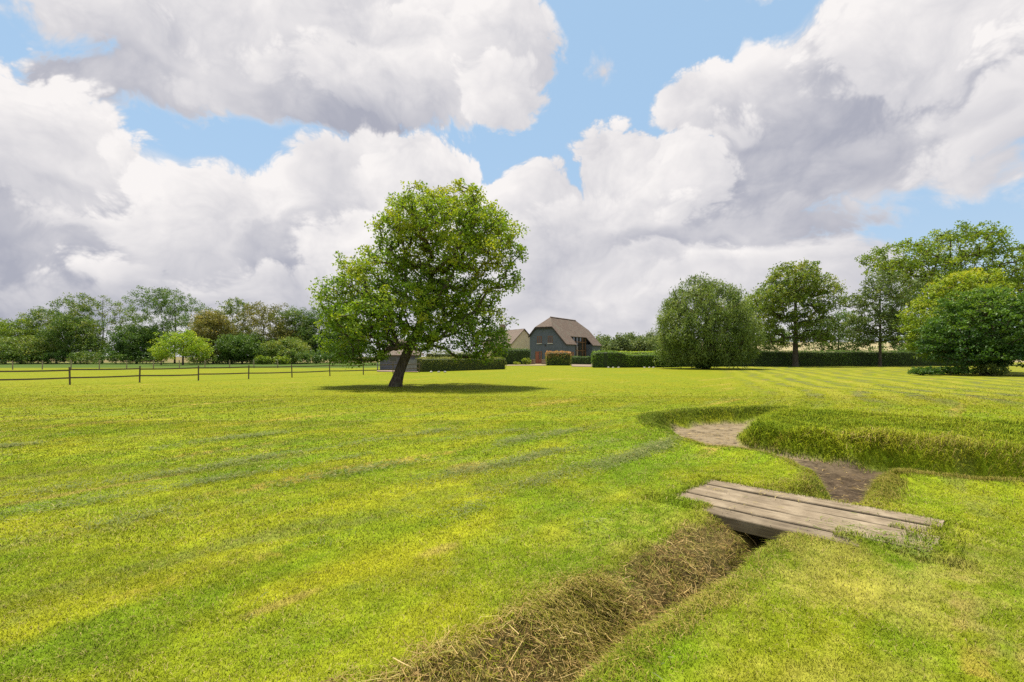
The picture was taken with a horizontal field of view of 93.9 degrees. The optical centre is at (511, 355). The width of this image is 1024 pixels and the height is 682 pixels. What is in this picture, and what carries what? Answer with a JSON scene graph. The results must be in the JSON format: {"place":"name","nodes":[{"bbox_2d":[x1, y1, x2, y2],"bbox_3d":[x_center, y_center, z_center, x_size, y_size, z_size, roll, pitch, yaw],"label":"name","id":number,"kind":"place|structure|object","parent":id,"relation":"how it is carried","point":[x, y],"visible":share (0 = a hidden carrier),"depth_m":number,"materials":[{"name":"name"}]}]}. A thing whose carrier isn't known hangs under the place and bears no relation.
{"place":"outdoors","nodes":[
{"label":"outdoors","id":0,"kind":"place"},
{"bbox_2d":[481,324,529,355],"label":"cream house","id":1,"kind":"structure","parent":0,"point":[519,338],"depth_m":104.06,"materials":[{"name":"beige paint"}]},
{"bbox_2d":[0,357,1023,681],"bbox_3d":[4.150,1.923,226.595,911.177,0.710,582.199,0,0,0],"label":"ground","id":2,"kind":"structure","parent":0,"point":[592,379],"depth_m":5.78,"materials":[{"name":"green plant"}]},
{"bbox_2d":[0,317,40,363],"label":"belt tree","id":3,"kind":"object","parent":2,"relation":"on","point":[4,331],"visible":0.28,"depth_m":96.86,"materials":[{"name":"green plant"}]},
{"bbox_2d":[11,349,43,363],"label":"undergrowth bush","id":4,"kind":"object","parent":2,"relation":"on","point":[31,361],"visible":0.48,"depth_m":92.03,"materials":[{"name":"green plant"}]},
{"bbox_2d":[0,335,67,363],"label":"belt tree","id":5,"kind":"object","parent":2,"relation":"on","point":[13,348],"visible":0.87,"depth_m":91.83,"materials":[{"name":"green plant"}]},
{"bbox_2d":[1,305,95,351],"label":"belt tree","id":6,"kind":"object","parent":2,"relation":"on","point":[38,318],"visible":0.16,"depth_m":100.49,"materials":[{"name":"green plant"}]},
{"bbox_2d":[36,350,73,363],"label":"undergrowth bush","id":7,"kind":"object","parent":2,"relation":"on","point":[57,355],"visible":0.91,"depth_m":92.67,"materials":[{"name":"green plant"}]},
{"bbox_2d":[32,311,111,363],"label":"belt tree","id":8,"kind":"object","parent":2,"relation":"on","point":[54,332],"visible":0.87,"depth_m":95.22,"materials":[{"name":"green plant"}]},
{"bbox_2d":[66,351,104,363],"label":"undergrowth bush","id":9,"kind":"object","parent":2,"relation":"on","point":[87,355],"visible":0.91,"depth_m":90.77,"materials":[{"name":"green plant"}]},
{"bbox_2d":[44,292,150,362],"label":"belt tree","id":10,"kind":"object","parent":2,"relation":"on","point":[84,308],"visible":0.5,"depth_m":101.93,"materials":[{"name":"green plant"}]},
{"bbox_2d":[93,351,136,363],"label":"undergrowth bush","id":11,"kind":"object","parent":2,"relation":"on","point":[112,355],"visible":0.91,"depth_m":91.09,"materials":[{"name":"green plant"}]},
{"bbox_2d":[99,324,170,363],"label":"belt tree","id":12,"kind":"object","parent":2,"relation":"on","point":[138,334],"visible":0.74,"depth_m":94.22,"materials":[{"name":"green plant"}]},
{"bbox_2d":[120,351,165,363],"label":"undergrowth bush","id":13,"kind":"object","parent":2,"relation":"on","point":[141,358],"visible":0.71,"depth_m":92.71,"materials":[{"name":"green plant"}]},
{"bbox_2d":[12,359,277,369],"bbox_3d":[-46.787,1.219,60.121,31.797,1.367,0.196,0,0,-15],"label":"boundary fence","id":14,"kind":"object","parent":2,"relation":"on","point":[139,361],"visible":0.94,"depth_m":60.09,"materials":[{"name":"brown wood"}]},
{"bbox_2d":[147,346,176,364],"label":"hawthorn tree","id":15,"kind":"object","parent":2,"relation":"on","point":[155,354],"visible":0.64,"depth_m":83.95,"materials":[{"name":"green plant"}]},
{"bbox_2d":[121,285,229,362],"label":"belt tree","id":16,"kind":"object","parent":2,"relation":"on","point":[167,325],"visible":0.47,"depth_m":99.78,"materials":[{"name":"green plant"}]},
{"bbox_2d":[149,329,214,364],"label":"hawthorn tree","id":17,"kind":"object","parent":2,"relation":"on","point":[191,343],"visible":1,"depth_m":83.08,"materials":[{"name":"green plant"}]},
{"bbox_2d":[186,352,222,363],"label":"undergrowth bush","id":18,"kind":"object","parent":2,"relation":"on","point":[213,356],"visible":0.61,"depth_m":91.21,"materials":[{"name":"green plant"}]},
{"bbox_2d":[0,362,419,384],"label":"paddock fence","id":19,"kind":"object","parent":2,"relation":"on","point":[198,367],"visible":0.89,"depth_m":32.08,"materials":[{"name":"brown wood"}]},
{"bbox_2d":[188,308,238,363],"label":"belt tree","id":20,"kind":"object","parent":2,"relation":"on","point":[208,320],"visible":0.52,"depth_m":94.87,"materials":[{"name":"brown plant"}]},
{"bbox_2d":[214,353,248,363],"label":"undergrowth bush","id":21,"kind":"object","parent":2,"relation":"on","point":[225,360],"visible":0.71,"depth_m":91.56,"materials":[{"name":"green plant"}]},
{"bbox_2d":[213,297,254,334],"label":"belt tree","id":22,"kind":"object","parent":2,"relation":"on","point":[233,309],"visible":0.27,"depth_m":104.20,"materials":[{"name":"green plant"}]},
{"bbox_2d":[212,331,268,363],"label":"belt tree","id":23,"kind":"object","parent":2,"relation":"on","point":[237,346],"visible":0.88,"depth_m":91.39,"materials":[{"name":"green plant"}]},
{"bbox_2d":[243,353,275,363],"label":"undergrowth bush","id":24,"kind":"object","parent":2,"relation":"on","point":[251,359],"visible":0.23,"depth_m":92.41,"materials":[{"name":"green plant"}]},
{"bbox_2d":[254,355,271,364],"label":"rounded bush","id":25,"kind":"object","parent":2,"relation":"on","point":[261,360],"visible":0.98,"depth_m":86.42,"materials":[{"name":"green plant"}]},
{"bbox_2d":[228,301,302,362],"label":"belt tree","id":26,"kind":"object","parent":2,"relation":"on","point":[258,322],"visible":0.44,"depth_m":98.66,"materials":[{"name":"green plant"}]},
{"bbox_2d":[272,355,290,364],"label":"rounded bush","id":27,"kind":"object","parent":2,"relation":"on","point":[281,360],"visible":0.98,"depth_m":87.21,"materials":[{"name":"green plant"}]},
{"bbox_2d":[254,335,311,363],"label":"belt tree","id":28,"kind":"object","parent":2,"relation":"on","point":[287,343],"visible":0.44,"depth_m":93.07,"materials":[{"name":"green plant"}]},
{"bbox_2d":[269,348,308,363],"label":"undergrowth bush","id":29,"kind":"object","parent":2,"relation":"on","point":[291,352],"visible":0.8,"depth_m":91.23,"materials":[{"name":"green plant"}]},
{"bbox_2d":[266,305,321,362],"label":"belt tree","id":30,"kind":"object","parent":2,"relation":"on","point":[309,333],"visible":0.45,"depth_m":101.93,"materials":[{"name":"green plant"}]},
{"bbox_2d":[297,350,329,363],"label":"undergrowth bush","id":31,"kind":"object","parent":2,"relation":"on","point":[315,356],"visible":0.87,"depth_m":91.36,"materials":[{"name":"green plant"}]},
{"bbox_2d":[289,307,352,362],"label":"belt tree","id":32,"kind":"object","parent":2,"relation":"on","point":[312,316],"visible":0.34,"depth_m":104.69,"materials":[{"name":"green plant"}]},
{"bbox_2d":[324,350,355,363],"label":"undergrowth bush","id":33,"kind":"object","parent":2,"relation":"on","point":[340,362],"visible":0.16,"depth_m":92.72,"materials":[{"name":"green plant"}]},
{"bbox_2d":[326,322,374,357],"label":"belt tree","id":34,"kind":"object","parent":2,"relation":"on","point":[354,344],"visible":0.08,"depth_m":109.56,"materials":[{"name":"green plant"}]},
{"bbox_2d":[377,339,424,369],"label":"timber shed","id":35,"kind":"structure","parent":2,"relation":"on","point":[394,357],"depth_m":52.95,"materials":[{"name":"grey wood"}]},
{"bbox_2d":[390,356,396,361],"bbox_3d":[-13.147,0.425,53.010,0.840,0.650,0.140,0,0,-4],"label":"window","id":36,"kind":"structure","parent":35,"relation":"in","point":[392,358],"depth_m":52.99,"materials":[{"name":"grey glass"}]},
{"bbox_2d":[305,178,530,386],"bbox_3d":[-5.043,-3.787,26.558,12.207,11.371,8.399,0,0,0],"label":"oak tree","id":37,"kind":"object","parent":2,"relation":"on","point":[469,239],"visible":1,"depth_m":25.31,"materials":[{"name":"green plant"}]},
{"bbox_2d":[425,350,481,358],"bbox_3d":[-6.856,0.520,57.193,1.986,2.359,8.021,0,0,43],"label":"clipped hedge","id":38,"kind":"object","parent":2,"relation":"on","point":[439,354],"visible":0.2,"depth_m":55.31,"materials":[{"name":"green plant"}]},
{"bbox_2d":[415,356,506,371],"bbox_3d":[-5.504,0.849,53.929,12.534,1.702,2.125,0,0,-45],"label":"clipped hedge","id":39,"kind":"object","parent":2,"relation":"on","point":[433,364],"visible":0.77,"depth_m":52.25,"materials":[{"name":"green plant"}]},
{"bbox_2d":[0,426,971,679],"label":"grass clippings","id":40,"kind":"object","parent":2,"relation":"on","point":[636,451],"depth_m":7.14,"materials":[{"name":"plant"}]},
{"bbox_2d":[491,347,530,364],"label":"tall hedge","id":41,"kind":"object","parent":2,"relation":"on","point":[517,355],"visible":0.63,"depth_m":86.37,"materials":[{"name":"green plant"}]},
{"bbox_2d":[522,358,531,363],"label":"garden shrub","id":42,"kind":"object","parent":2,"relation":"on","point":[525,360],"visible":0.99,"depth_m":84.30,"materials":[{"name":"green plant"}]},
{"bbox_2d":[321,503,750,681],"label":"dead grass","id":43,"kind":"structure","parent":2,"relation":"on","point":[407,679],"depth_m":3.08,"materials":[{"name":"brown plant"}]},
{"bbox_2d":[545,350,571,365],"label":"red tipped hedge","id":44,"kind":"object","parent":2,"relation":"on","point":[555,358],"visible":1,"depth_m":79.76,"materials":[{"name":"green plant"}]},
{"bbox_2d":[570,355,591,363],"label":"hedge","id":45,"kind":"object","parent":2,"relation":"on","point":[581,360],"visible":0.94,"depth_m":87.83,"materials":[{"name":"green plant"}]},
{"bbox_2d":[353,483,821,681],"bbox_3d":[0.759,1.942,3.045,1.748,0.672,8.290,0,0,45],"label":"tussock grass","id":46,"kind":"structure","parent":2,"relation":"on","point":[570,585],"depth_m":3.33,"materials":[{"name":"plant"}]},
{"bbox_2d":[590,350,677,367],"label":"leafy hedge","id":47,"kind":"object","parent":2,"relation":"on","point":[605,359],"visible":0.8,"depth_m":66.20,"materials":[{"name":"green plant"}]},
{"bbox_2d":[618,350,660,354],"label":"lime hedge","id":48,"kind":"object","parent":2,"relation":"on","point":[638,352],"visible":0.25,"depth_m":95.40,"materials":[{"name":"green plant"}]},
{"bbox_2d":[594,330,694,351],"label":"woodland","id":49,"kind":"object","parent":2,"relation":"on","point":[628,342],"visible":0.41,"depth_m":205.78,"materials":[{"name":"green plant"}]},
{"bbox_2d":[693,362,711,368],"bbox_3d":[23.783,1.341,59.525,2.458,1.019,1.832,0,0,0],"label":"shrub","id":50,"kind":"object","parent":2,"relation":"on","point":[701,365],"visible":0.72,"depth_m":59.30,"materials":[{"name":"green plant"}]},
{"bbox_2d":[650,271,767,368],"bbox_3d":[24.702,-4.368,60.528,13.734,12.435,11.797,0,0,-23],"label":"willow tree","id":51,"kind":"object","parent":2,"relation":"on","point":[724,343],"visible":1,"depth_m":57.90,"materials":[{"name":"green plant"}]},
{"bbox_2d":[635,404,799,432],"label":"ditch grass","id":52,"kind":"structure","parent":2,"relation":"on","point":[653,421],"depth_m":14.33,"materials":[{"name":"green plant"}]},
{"bbox_2d":[735,292,791,351],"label":"background tree","id":53,"kind":"object","parent":2,"relation":"on","point":[772,346],"visible":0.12,"depth_m":87.65,"materials":[{"name":"green plant"}]},
{"bbox_2d":[744,257,847,366],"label":"field oak","id":54,"kind":"object","parent":2,"relation":"on","point":[802,293],"visible":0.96,"depth_m":71.24,"materials":[{"name":"green plant"}]},
{"bbox_2d":[574,435,1023,681],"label":"lip grass","id":55,"kind":"structure","parent":2,"relation":"on","point":[887,478],"depth_m":3.33,"materials":[{"name":"green plant"}]},
{"bbox_2d":[672,479,943,553],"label":"plank bridge","id":56,"kind":"structure","parent":2,"relation":"on","point":[764,509],"depth_m":4.97,"materials":[{"name":"wood"}]},
{"bbox_2d":[665,482,935,557],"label":"grass scraps","id":57,"kind":"object","parent":56,"relation":"on","point":[912,550],"depth_m":4.31,"materials":[{"name":"green plant"}]},
{"bbox_2d":[641,473,983,570],"bbox_3d":[3.032,1.931,5.120,2.965,0.670,1.620,0,0,44],"label":"turf edge","id":58,"kind":"object","parent":2,"relation":"on","point":[935,550],"visible":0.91,"depth_m":4.44,"materials":[{"name":"green plant"}]},
{"bbox_2d":[672,349,959,366],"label":"long hedge","id":59,"kind":"object","parent":2,"relation":"on","point":[837,358],"visible":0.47,"depth_m":74.99,"materials":[{"name":"green plant"}]},
{"bbox_2d":[790,308,877,351],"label":"background tree","id":60,"kind":"object","parent":2,"relation":"on","point":[843,318],"visible":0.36,"depth_m":90.83,"materials":[{"name":"green plant"}]},
{"bbox_2d":[668,416,1017,502],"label":"ditch litter","id":61,"kind":"object","parent":2,"relation":"on","point":[797,461],"visible":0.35,"depth_m":9.11,"materials":[{"name":"brown plant"}]},
{"bbox_2d":[837,270,928,365],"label":"ash tree","id":62,"kind":"object","parent":2,"relation":"on","point":[886,289],"visible":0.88,"depth_m":72.50,"materials":[{"name":"green plant"}]},
{"bbox_2d":[870,289,931,351],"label":"background tree","id":63,"kind":"object","parent":2,"relation":"on","point":[896,347],"visible":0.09,"depth_m":82.02,"materials":[{"name":"green plant"}]},
{"bbox_2d":[906,366,942,374],"bbox_3d":[34.589,1.359,40.093,2.052,0.982,2.218,0,0,-30],"label":"shrub","id":64,"kind":"object","parent":2,"relation":"on","point":[924,371],"visible":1,"depth_m":39.74,"materials":[{"name":"green plant"}]},
{"bbox_2d":[854,219,1023,308],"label":"maple tree","id":65,"kind":"object","parent":2,"relation":"on","point":[914,266],"visible":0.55,"depth_m":83.52,"materials":[{"name":"green plant"}]},
{"bbox_2d":[931,364,973,374],"bbox_3d":[36.966,1.260,40.234,2.867,1.180,2.498,0,0,0],"label":"shrub","id":66,"kind":"object","parent":2,"relation":"on","point":[959,370],"visible":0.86,"depth_m":39.79,"materials":[{"name":"green plant"}]},
{"bbox_2d":[892,267,1023,366],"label":"golden yew","id":67,"kind":"object","parent":2,"relation":"on","point":[966,279],"visible":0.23,"depth_m":48.08,"materials":[{"name":"green plant"}]},
{"bbox_2d":[910,286,1023,374],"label":"yew tree","id":68,"kind":"object","parent":2,"relation":"on","point":[979,345],"visible":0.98,"depth_m":40.08,"materials":[{"name":"green plant"}]},
{"bbox_2d":[964,362,1011,374],"bbox_3d":[39.980,1.198,40.086,3.466,1.304,2.723,0,0,0],"label":"shrub","id":69,"kind":"object","parent":2,"relation":"on","point":[992,368],"visible":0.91,"depth_m":39.74,"materials":[{"name":"green plant"}]},
{"bbox_2d":[0,0,1023,356],"label":"sky","id":70,"kind":"structure","parent":0,"point":[210,151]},
{"bbox_2d":[505,364,544,365],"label":"paved path","id":71,"kind":"structure","parent":0,"point":[525,364],"depth_m":86.05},
{"bbox_2d":[528,316,601,363],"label":"barn house","id":72,"kind":"structure","parent":0,"point":[573,337],"depth_m":95.11,"materials":[{"name":"grey stone"}]},
{"bbox_2d":[535,351,541,363],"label":"door","id":73,"kind":"structure","parent":72,"relation":"in","point":[538,354],"depth_m":94.66,"materials":[{"name":"red paint"}]},
{"bbox_2d":[536,336,541,343],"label":"window","id":74,"kind":"structure","parent":72,"relation":"in","point":[539,338],"depth_m":94.49,"materials":[{"name":"grey glass"}]},
{"bbox_2d":[547,336,552,343],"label":"window","id":75,"kind":"structure","parent":72,"relation":"in","point":[549,337],"depth_m":93.19,"materials":[{"name":"grey glass"}]},
{"bbox_2d":[571,364,591,366],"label":"driveway","id":76,"kind":"structure","parent":0,"point":[588,365],"depth_m":77.58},
{"bbox_2d":[702,342,1023,361],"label":"field","id":77,"kind":"structure","parent":0,"point":[887,344],"depth_m":218.92,"materials":[{"name":"plant"}]},
{"bbox_2d":[728,405,1023,479],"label":"long grass","id":78,"kind":"structure","parent":0,"point":[858,422],"depth_m":9.74,"materials":[{"name":"green plant"}]},
{"label":"patio","id":79,"kind":"structure","parent":0,"visible":0},
{"bbox_2d":[405,359,416,370],"bbox_3d":[-10.462,1.020,49.030,1.400,1.360,0.100,0,0,6],"label":"board screen","id":80,"kind":"object","parent":79,"relation":"on","point":[413,361],"visible":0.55,"depth_m":48.97,"materials":[{"name":"grey wood"}]}
]}

